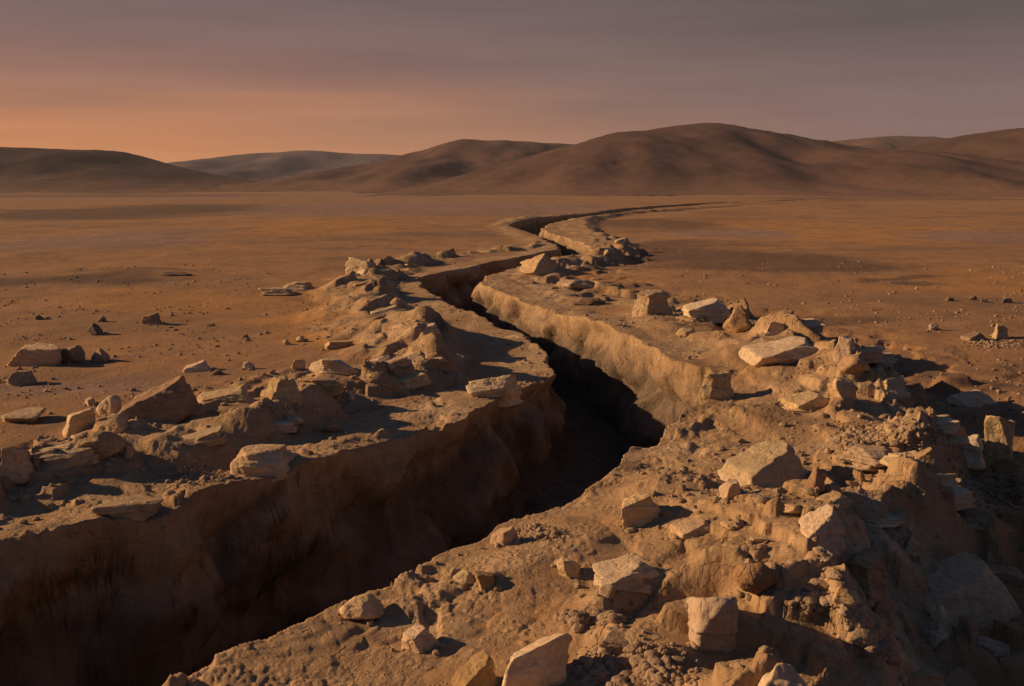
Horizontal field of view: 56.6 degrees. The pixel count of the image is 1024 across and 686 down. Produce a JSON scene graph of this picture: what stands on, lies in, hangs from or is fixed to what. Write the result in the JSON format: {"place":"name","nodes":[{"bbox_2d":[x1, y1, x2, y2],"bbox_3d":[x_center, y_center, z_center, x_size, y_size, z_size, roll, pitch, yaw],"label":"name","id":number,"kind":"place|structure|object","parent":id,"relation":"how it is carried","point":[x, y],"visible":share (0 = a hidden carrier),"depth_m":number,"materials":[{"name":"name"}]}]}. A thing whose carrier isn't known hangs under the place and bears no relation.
{"place":"outdoors","nodes":[
{"label":"outdoors","id":0,"kind":"place"},
{"bbox_2d":[0,147,262,193],"bbox_3d":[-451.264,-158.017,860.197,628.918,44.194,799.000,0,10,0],"label":"hill","id":1,"kind":"structure","parent":0,"point":[33,170],"depth_m":739.37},
{"bbox_2d":[168,150,400,181],"bbox_3d":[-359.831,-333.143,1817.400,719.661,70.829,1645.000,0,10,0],"label":"hill","id":2,"kind":"structure","parent":0,"point":[263,167],"depth_m":1585.38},
{"bbox_2d":[214,139,572,193],"bbox_3d":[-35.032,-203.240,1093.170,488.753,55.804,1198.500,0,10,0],"label":"hill","id":3,"kind":"structure","parent":0,"point":[439,163],"depth_m":821.91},
{"bbox_2d":[0,191,1023,685],"bbox_3d":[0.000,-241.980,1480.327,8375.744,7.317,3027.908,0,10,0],"label":"ground","id":4,"kind":"structure","parent":0,"point":[218,583],"depth_m":24.93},
{"bbox_2d":[0,448,34,483],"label":"boulder","id":5,"kind":"object","parent":4,"relation":"on","point":[16,466],"visible":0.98,"depth_m":18.40,"materials":[{"name":"stone"}]},
{"bbox_2d":[6,370,36,385],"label":"rock","id":6,"kind":"object","parent":4,"relation":"on","point":[23,378],"visible":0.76,"depth_m":29.22,"materials":[{"name":"brown stone"}]},
{"bbox_2d":[1,407,45,422],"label":"flat rock","id":7,"kind":"object","parent":4,"relation":"on","point":[30,414],"visible":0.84,"depth_m":24.45,"materials":[{"name":"stone"}]},
{"bbox_2d":[7,342,61,366],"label":"boulder","id":8,"kind":"object","parent":4,"relation":"on","point":[41,354],"visible":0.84,"depth_m":32.22,"materials":[{"name":"stone"}]},
{"bbox_2d":[29,443,72,452],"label":"flat rock","id":9,"kind":"object","parent":4,"relation":"on","point":[66,446],"visible":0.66,"depth_m":19.31,"materials":[{"name":"stone"}]},
{"bbox_2d":[39,444,99,469],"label":"flat rock","id":10,"kind":"object","parent":4,"relation":"on","point":[73,455],"visible":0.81,"depth_m":19.05,"materials":[{"name":"stone"}]},
{"bbox_2d":[61,345,85,362],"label":"rock","id":11,"kind":"object","parent":4,"relation":"on","point":[74,354],"visible":0.85,"depth_m":32.91,"materials":[{"name":"brown stone"}]},
{"bbox_2d":[62,407,95,437],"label":"rock","id":12,"kind":"object","parent":4,"relation":"on","point":[79,422],"visible":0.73,"depth_m":22.72,"materials":[{"name":"stone"}]},
{"bbox_2d":[85,323,102,334],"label":"rock","id":13,"kind":"object","parent":4,"relation":"on","point":[94,329],"visible":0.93,"depth_m":39.79,"materials":[{"name":"stone"}]},
{"bbox_2d":[76,431,124,459],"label":"boulder","id":14,"kind":"object","parent":4,"relation":"on","point":[104,444],"visible":0.87,"depth_m":19.46,"materials":[{"name":"brown stone"}]},
{"bbox_2d":[91,347,109,361],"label":"rock","id":15,"kind":"object","parent":4,"relation":"on","point":[100,355],"visible":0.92,"depth_m":33.08,"materials":[{"name":"brown stone"}]},
{"bbox_2d":[96,395,121,415],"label":"boulder","id":16,"kind":"object","parent":4,"relation":"on","point":[109,405],"visible":0.81,"depth_m":24.89,"materials":[{"name":"stone"}]},
{"bbox_2d":[106,413,128,433],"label":"rock","id":17,"kind":"object","parent":4,"relation":"on","point":[117,423],"visible":0.87,"depth_m":21.71,"materials":[{"name":"stone"}]},
{"bbox_2d":[90,494,163,520],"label":"flat rock","id":18,"kind":"object","parent":4,"relation":"on","point":[141,507],"visible":0.94,"depth_m":17.13,"materials":[{"name":"stone"}]},
{"bbox_2d":[141,313,161,324],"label":"rock","id":19,"kind":"object","parent":4,"relation":"on","point":[153,318],"visible":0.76,"depth_m":42.52,"materials":[{"name":"brown stone"}]},
{"bbox_2d":[119,375,201,423],"bbox_3d":[-8.454,1.612,22.801,1.749,1.578,1.555,0,10,0],"label":"boulder","id":20,"kind":"object","parent":4,"relation":"on","point":[173,400],"visible":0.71,"depth_m":22.32,"materials":[{"name":"brown stone"}]},
{"bbox_2d":[183,360,210,372],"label":"rock","id":21,"kind":"object","parent":4,"relation":"on","point":[201,366],"visible":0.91,"depth_m":31.17,"materials":[{"name":"stone"}]},
{"bbox_2d":[181,425,226,446],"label":"flat rock","id":22,"kind":"object","parent":4,"relation":"on","point":[213,436],"visible":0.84,"depth_m":21.00,"materials":[{"name":"stone"}]},
{"bbox_2d":[197,387,254,403],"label":"flat rock","id":23,"kind":"object","parent":4,"relation":"on","point":[235,394],"visible":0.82,"depth_m":24.48,"materials":[{"name":"stone"}]},
{"bbox_2d":[230,444,296,481],"bbox_3d":[-5.171,2.519,19.844,1.398,0.606,1.228,0,10,0],"label":"flat rock","id":24,"kind":"object","parent":4,"relation":"on","point":[269,460],"visible":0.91,"depth_m":19.55,"materials":[{"name":"stone"}]},
{"bbox_2d":[258,287,295,295],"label":"rock","id":25,"kind":"object","parent":4,"relation":"on","point":[277,291],"visible":1,"depth_m":53.23,"materials":[{"name":"stone"}]},
{"bbox_2d":[260,375,302,405],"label":"boulder","id":26,"kind":"object","parent":4,"relation":"on","point":[286,387],"visible":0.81,"depth_m":22.90,"materials":[{"name":"stone"}]},
{"bbox_2d":[274,420,297,432],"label":"flat rock","id":27,"kind":"object","parent":4,"relation":"on","point":[286,426],"visible":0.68,"depth_m":22.20,"materials":[{"name":"stone"}]},
{"bbox_2d":[283,281,313,290],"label":"rock","id":28,"kind":"object","parent":4,"relation":"on","point":[299,286],"visible":0.87,"depth_m":54.97,"materials":[{"name":"stone"}]},
{"bbox_2d":[299,377,339,387],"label":"flat rock","id":29,"kind":"object","parent":4,"relation":"on","point":[325,380],"visible":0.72,"depth_m":24.97,"materials":[{"name":"stone"}]},
{"bbox_2d":[320,423,341,432],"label":"rock","id":30,"kind":"object","parent":4,"relation":"on","point":[331,427],"visible":0.98,"depth_m":22.62,"materials":[{"name":"brown stone"}]},
{"bbox_2d":[309,358,357,375],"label":"flat rock","id":31,"kind":"object","parent":4,"relation":"on","point":[337,366],"visible":0.92,"depth_m":27.75,"materials":[{"name":"stone"}]},
{"bbox_2d":[323,382,344,396],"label":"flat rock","id":32,"kind":"object","parent":4,"relation":"on","point":[335,389],"visible":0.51,"depth_m":24.97,"materials":[{"name":"stone"}]},
{"bbox_2d":[325,340,354,349],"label":"rock","id":33,"kind":"object","parent":4,"relation":"on","point":[330,345],"visible":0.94,"depth_m":35.40,"materials":[{"name":"stone"}]},
{"bbox_2d":[345,257,375,273],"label":"flat rock","id":34,"kind":"object","parent":4,"relation":"on","point":[356,265],"visible":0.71,"depth_m":58.44,"materials":[{"name":"stone"}]},
{"bbox_2d":[339,593,383,619],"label":"boulder","id":35,"kind":"object","parent":4,"relation":"on","point":[367,606],"visible":0.99,"depth_m":13.11,"materials":[{"name":"stone"}]},
{"bbox_2d":[385,355,411,371],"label":"flat rock","id":36,"kind":"object","parent":4,"relation":"on","point":[402,361],"visible":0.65,"depth_m":28.20,"materials":[{"name":"stone"}]},
{"bbox_2d":[399,373,431,389],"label":"flat rock","id":37,"kind":"object","parent":4,"relation":"on","point":[416,381],"visible":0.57,"depth_m":27.82,"materials":[{"name":"stone"}]},
{"bbox_2d":[401,624,440,653],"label":"boulder","id":38,"kind":"object","parent":4,"relation":"on","point":[418,638],"visible":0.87,"depth_m":12.29,"materials":[{"name":"stone"}]},
{"bbox_2d":[423,322,440,334],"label":"flat rock","id":39,"kind":"object","parent":4,"relation":"on","point":[429,328],"visible":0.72,"depth_m":35.07,"materials":[{"name":"stone"}]},
{"bbox_2d":[453,570,474,585],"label":"rock","id":40,"kind":"object","parent":4,"relation":"on","point":[464,577],"visible":0.98,"depth_m":13.95,"materials":[{"name":"stone"}]},
{"bbox_2d":[452,649,497,685],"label":"boulder","id":41,"kind":"object","parent":4,"relation":"on","point":[476,669],"visible":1,"depth_m":11.15,"materials":[{"name":"brown stone"}]},
{"bbox_2d":[473,571,494,592],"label":"rock","id":42,"kind":"object","parent":4,"relation":"on","point":[485,580],"visible":0.94,"depth_m":13.70,"materials":[{"name":"brown stone"}]},
{"bbox_2d":[466,374,523,406],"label":"flat rock","id":43,"kind":"object","parent":4,"relation":"on","point":[507,389],"visible":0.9,"depth_m":26.84,"materials":[{"name":"stone"}]},
{"bbox_2d":[490,527,517,546],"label":"boulder","id":44,"kind":"object","parent":4,"relation":"on","point":[504,536],"visible":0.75,"depth_m":15.41,"materials":[{"name":"stone"}]},
{"bbox_2d":[502,633,572,685],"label":"boulder","id":45,"kind":"object","parent":4,"relation":"on","point":[542,661],"visible":0.99,"depth_m":11.14,"materials":[{"name":"stone"}]},
{"bbox_2d":[519,253,557,274],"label":"flat rock","id":46,"kind":"object","parent":4,"relation":"on","point":[542,264],"visible":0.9,"depth_m":59.43,"materials":[{"name":"stone"}]},
{"bbox_2d":[556,557,580,577],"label":"rock","id":47,"kind":"object","parent":4,"relation":"on","point":[566,567],"visible":1,"depth_m":13.99,"materials":[{"name":"stone"}]},
{"bbox_2d":[557,279,593,289],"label":"rock","id":48,"kind":"object","parent":4,"relation":"on","point":[576,284],"visible":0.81,"depth_m":53.55,"materials":[{"name":"stone"}]},
{"bbox_2d":[574,612,590,623],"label":"rock","id":49,"kind":"object","parent":4,"relation":"on","point":[582,617],"visible":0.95,"depth_m":12.24,"materials":[{"name":"stone"}]},
{"bbox_2d":[570,298,605,304],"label":"rock","id":50,"kind":"object","parent":4,"relation":"on","point":[586,301],"visible":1,"depth_m":46.09,"materials":[{"name":"stone"}]},
{"bbox_2d":[599,584,614,599],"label":"rock","id":51,"kind":"object","parent":4,"relation":"on","point":[607,591],"visible":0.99,"depth_m":12.89,"materials":[{"name":"stone"}]},
{"bbox_2d":[598,630,629,653],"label":"flat rock","id":52,"kind":"object","parent":4,"relation":"on","point":[616,641],"visible":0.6,"depth_m":11.53,"materials":[{"name":"brown stone"}]},
{"bbox_2d":[592,553,659,593],"bbox_3d":[1.591,3.286,13.454,1.060,0.428,0.866,-3,10,-20],"label":"flat rock","id":53,"kind":"object","parent":4,"relation":"on","point":[627,571],"visible":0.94,"depth_m":13.28,"materials":[{"name":"stone"}]},
{"bbox_2d":[621,492,660,528],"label":"boulder","id":54,"kind":"object","parent":4,"relation":"on","point":[640,509],"visible":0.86,"depth_m":15.83,"materials":[{"name":"stone"}]},
{"bbox_2d":[632,289,672,317],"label":"boulder","id":55,"kind":"object","parent":4,"relation":"on","point":[650,301],"visible":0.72,"depth_m":39.95,"materials":[{"name":"stone"}]},
{"bbox_2d":[670,517,709,539],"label":"flat rock","id":56,"kind":"object","parent":4,"relation":"on","point":[686,529],"visible":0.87,"depth_m":14.88,"materials":[{"name":"stone"}]},
{"bbox_2d":[681,297,730,324],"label":"boulder","id":57,"kind":"object","parent":4,"relation":"on","point":[714,310],"visible":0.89,"depth_m":37.19,"materials":[{"name":"stone"}]},
{"bbox_2d":[687,596,737,652],"bbox_3d":[2.449,3.453,11.656,0.756,0.926,0.753,0,10,0],"label":"boulder","id":58,"kind":"object","parent":4,"relation":"on","point":[712,623],"visible":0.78,"depth_m":11.37,"materials":[{"name":"stone"}]},
{"bbox_2d":[699,372,733,404],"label":"boulder","id":59,"kind":"object","parent":4,"relation":"on","point":[716,386],"visible":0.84,"depth_m":25.01,"materials":[{"name":"stone"}]},
{"bbox_2d":[719,479,741,499],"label":"rock","id":60,"kind":"object","parent":4,"relation":"on","point":[730,489],"visible":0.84,"depth_m":15.72,"materials":[{"name":"stone"}]},
{"bbox_2d":[723,305,751,332],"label":"boulder","id":61,"kind":"object","parent":4,"relation":"on","point":[737,321],"visible":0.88,"depth_m":35.24,"materials":[{"name":"brown stone"}]},
{"bbox_2d":[733,562,780,594],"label":"boulder","id":62,"kind":"object","parent":4,"relation":"on","point":[755,578],"visible":1,"depth_m":11.83,"materials":[{"name":"brown stone"}]},
{"bbox_2d":[749,550,764,560],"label":"rock","id":63,"kind":"object","parent":4,"relation":"on","point":[756,554],"visible":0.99,"depth_m":13.07,"materials":[{"name":"brown stone"}]},
{"bbox_2d":[717,441,807,487],"bbox_3d":[4.780,2.424,17.894,1.544,1.089,1.306,-3,10,-20],"label":"boulder","id":64,"kind":"object","parent":4,"relation":"on","point":[768,464],"visible":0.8,"depth_m":17.63,"materials":[{"name":"stone"}]},
{"bbox_2d":[763,321,784,335],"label":"boulder","id":65,"kind":"object","parent":4,"relation":"on","point":[775,328],"visible":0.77,"depth_m":32.02,"materials":[{"name":"stone"}]},
{"bbox_2d":[738,336,818,367],"bbox_3d":[7.928,0.341,27.689,2.386,0.990,1.856,-1,10,-8],"label":"boulder","id":66,"kind":"object","parent":4,"relation":"on","point":[790,350],"visible":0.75,"depth_m":27.09,"materials":[{"name":"stone"}]},
{"bbox_2d":[758,663,805,685],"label":"boulder","id":67,"kind":"object","parent":4,"relation":"on","point":[781,674],"visible":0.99,"depth_m":9.52,"materials":[{"name":"stone"}]},
{"bbox_2d":[780,504,801,513],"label":"rock","id":68,"kind":"object","parent":4,"relation":"on","point":[791,508],"visible":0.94,"depth_m":14.36,"materials":[{"name":"stone"}]},
{"bbox_2d":[778,391,829,411],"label":"flat rock","id":69,"kind":"object","parent":4,"relation":"on","point":[804,401],"visible":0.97,"depth_m":22.95,"materials":[{"name":"stone"}]},
{"bbox_2d":[805,466,824,492],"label":"rock","id":70,"kind":"object","parent":4,"relation":"on","point":[816,478],"visible":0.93,"depth_m":15.12,"materials":[{"name":"brown stone"}]},
{"bbox_2d":[804,318,826,328],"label":"flat rock","id":71,"kind":"object","parent":4,"relation":"on","point":[812,323],"visible":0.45,"depth_m":32.42,"materials":[{"name":"stone"}]},
{"bbox_2d":[798,504,845,557],"bbox_3d":[4.273,2.666,13.187,0.602,0.807,0.482,-2,10,-10],"label":"boulder","id":72,"kind":"object","parent":4,"relation":"on","point":[824,524],"visible":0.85,"depth_m":13.04,"materials":[{"name":"stone"}]},
{"bbox_2d":[816,491,853,507],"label":"rock","id":73,"kind":"object","parent":4,"relation":"on","point":[836,497],"visible":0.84,"depth_m":14.64,"materials":[{"name":"stone"}]},
{"bbox_2d":[827,377,856,400],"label":"rock","id":74,"kind":"object","parent":4,"relation":"on","point":[841,388],"visible":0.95,"depth_m":22.56,"materials":[{"name":"stone"}]},
{"bbox_2d":[833,335,853,362],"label":"boulder","id":75,"kind":"object","parent":4,"relation":"on","point":[844,346],"visible":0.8,"depth_m":24.78,"materials":[{"name":"stone"}]},
{"bbox_2d":[832,587,859,607],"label":"rock","id":76,"kind":"object","parent":4,"relation":"on","point":[849,597],"visible":0.98,"depth_m":11.55,"materials":[{"name":"stone"}]},
{"bbox_2d":[838,354,869,373],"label":"boulder","id":77,"kind":"object","parent":4,"relation":"on","point":[851,363],"visible":1,"depth_m":24.19,"materials":[{"name":"brown stone"}]},
{"bbox_2d":[835,444,888,470],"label":"flat rock","id":78,"kind":"object","parent":4,"relation":"on","point":[865,458],"visible":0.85,"depth_m":18.47,"materials":[{"name":"stone"}]},
{"bbox_2d":[845,627,878,646],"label":"boulder","id":79,"kind":"object","parent":4,"relation":"on","point":[860,637],"visible":0.98,"depth_m":11.32,"materials":[{"name":"brown stone"}]},
{"bbox_2d":[848,547,888,605],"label":"boulder","id":80,"kind":"object","parent":4,"relation":"on","point":[866,568],"visible":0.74,"depth_m":13.18,"materials":[{"name":"brown stone"}]},
{"bbox_2d":[852,345,884,363],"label":"flat rock","id":81,"kind":"object","parent":4,"relation":"on","point":[874,354],"visible":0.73,"depth_m":24.83,"materials":[{"name":"stone"}]},
{"bbox_2d":[872,599,893,624],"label":"boulder","id":82,"kind":"object","parent":4,"relation":"on","point":[884,609],"visible":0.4,"depth_m":13.14,"materials":[{"name":"brown stone"}]},
{"bbox_2d":[867,513,903,526],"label":"flat rock","id":83,"kind":"object","parent":4,"relation":"on","point":[891,520],"visible":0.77,"depth_m":15.39,"materials":[{"name":"stone"}]},
{"bbox_2d":[883,376,910,403],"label":"boulder","id":84,"kind":"object","parent":4,"relation":"on","point":[894,388],"visible":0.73,"depth_m":23.90,"materials":[{"name":"stone"}]},
{"bbox_2d":[905,533,921,557],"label":"rock","id":85,"kind":"object","parent":4,"relation":"on","point":[913,547],"visible":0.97,"depth_m":15.24,"materials":[{"name":"stone"}]},
{"bbox_2d":[883,280,946,284],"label":"flat rock","id":86,"kind":"object","parent":4,"relation":"on","point":[911,282],"visible":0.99,"depth_m":57.16,"materials":[{"name":"stone"}]},
{"bbox_2d":[908,385,926,404],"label":"boulder","id":87,"kind":"object","parent":4,"relation":"on","point":[918,393],"visible":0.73,"depth_m":24.80,"materials":[{"name":"brown stone"}]},
{"bbox_2d":[914,447,937,473],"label":"rock","id":88,"kind":"object","parent":4,"relation":"on","point":[926,455],"visible":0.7,"depth_m":16.96,"materials":[{"name":"brown stone"}]},
{"bbox_2d":[906,662,946,685],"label":"rock","id":89,"kind":"object","parent":4,"relation":"on","point":[925,675],"visible":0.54,"depth_m":11.78,"materials":[{"name":"brown stone"}]},
{"bbox_2d":[920,606,952,650],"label":"boulder","id":90,"kind":"object","parent":4,"relation":"on","point":[936,630],"visible":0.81,"depth_m":13.55,"materials":[{"name":"stone"}]},
{"bbox_2d":[935,473,957,485],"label":"flat rock","id":91,"kind":"object","parent":4,"relation":"on","point":[945,477],"visible":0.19,"depth_m":17.46,"materials":[{"name":"stone"}]},
{"bbox_2d":[936,418,960,435],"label":"flat rock","id":92,"kind":"object","parent":4,"relation":"on","point":[949,426],"visible":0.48,"depth_m":19.31,"materials":[{"name":"stone"}]},
{"bbox_2d":[947,432,969,446],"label":"flat rock","id":93,"kind":"object","parent":4,"relation":"on","point":[956,439],"visible":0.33,"depth_m":19.22,"materials":[{"name":"stone"}]},
{"bbox_2d":[953,486,976,510],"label":"flat rock","id":94,"kind":"object","parent":4,"relation":"on","point":[964,499],"visible":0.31,"depth_m":17.05,"materials":[{"name":"stone"}]},
{"bbox_2d":[953,615,979,645],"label":"boulder","id":95,"kind":"object","parent":4,"relation":"on","point":[966,628],"visible":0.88,"depth_m":13.34,"materials":[{"name":"brown stone"}]},
{"bbox_2d":[946,389,996,407],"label":"boulder","id":96,"kind":"object","parent":4,"relation":"on","point":[975,398],"visible":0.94,"depth_m":26.33,"materials":[{"name":"stone"}]},
{"bbox_2d":[958,434,985,469],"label":"boulder","id":97,"kind":"object","parent":4,"relation":"on","point":[972,451],"visible":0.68,"depth_m":20.49,"materials":[{"name":"stone"}]},
{"bbox_2d":[924,551,1020,628],"bbox_3d":[7.058,3.977,15.175,1.720,1.020,1.459,0,10,0],"label":"boulder","id":98,"kind":"object","parent":4,"relation":"on","point":[968,584],"visible":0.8,"depth_m":14.76,"materials":[{"name":"stone"}]},
{"bbox_2d":[960,331,985,340],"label":"boulder","id":99,"kind":"object","parent":4,"relation":"on","point":[975,336],"visible":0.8,"depth_m":36.08,"materials":[{"name":"brown stone"}]},
{"bbox_2d":[957,507,1016,534],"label":"boulder","id":100,"kind":"object","parent":4,"relation":"on","point":[976,515],"visible":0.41,"depth_m":17.07,"materials":[{"name":"brown stone"}]},
{"bbox_2d":[977,635,1011,659],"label":"rock","id":101,"kind":"object","parent":4,"relation":"on","point":[996,649],"visible":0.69,"depth_m":13.49,"materials":[{"name":"grey stone"}]},
{"bbox_2d":[984,415,1016,465],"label":"boulder","id":102,"kind":"object","parent":4,"relation":"on","point":[998,436],"visible":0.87,"depth_m":20.70,"materials":[{"name":"stone"}]},
{"bbox_2d":[992,323,1008,338],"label":"boulder","id":103,"kind":"object","parent":4,"relation":"on","point":[1000,332],"visible":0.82,"depth_m":36.47,"materials":[{"name":"stone"}]},
{"bbox_2d":[987,564,1023,587],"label":"boulder","id":104,"kind":"object","parent":4,"relation":"on","point":[1012,575],"visible":0.6,"depth_m":15.82,"materials":[{"name":"brown stone"}]},
{"bbox_2d":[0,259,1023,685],"bbox_3d":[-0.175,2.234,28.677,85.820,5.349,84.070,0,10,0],"label":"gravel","id":105,"kind":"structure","parent":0,"point":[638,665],"depth_m":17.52,"materials":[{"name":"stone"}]},
{"bbox_2d":[0,0,1023,162],"label":"sky","id":106,"kind":"structure","parent":0,"point":[166,81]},
{"bbox_2d":[363,123,1023,198],"bbox_3d":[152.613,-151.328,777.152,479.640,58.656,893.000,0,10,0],"label":"hill","id":107,"kind":"structure","parent":0,"point":[705,159],"depth_m":537.38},
{"bbox_2d":[833,136,944,149],"bbox_3d":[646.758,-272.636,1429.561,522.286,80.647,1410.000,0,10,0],"label":"hill","id":108,"kind":"structure","parent":0,"point":[891,142],"depth_m":1264.03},
{"bbox_2d":[895,128,1023,163],"bbox_3d":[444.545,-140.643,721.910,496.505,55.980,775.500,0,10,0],"label":"hill","id":109,"kind":"structure","parent":0,"point":[1004,145],"depth_m":677.92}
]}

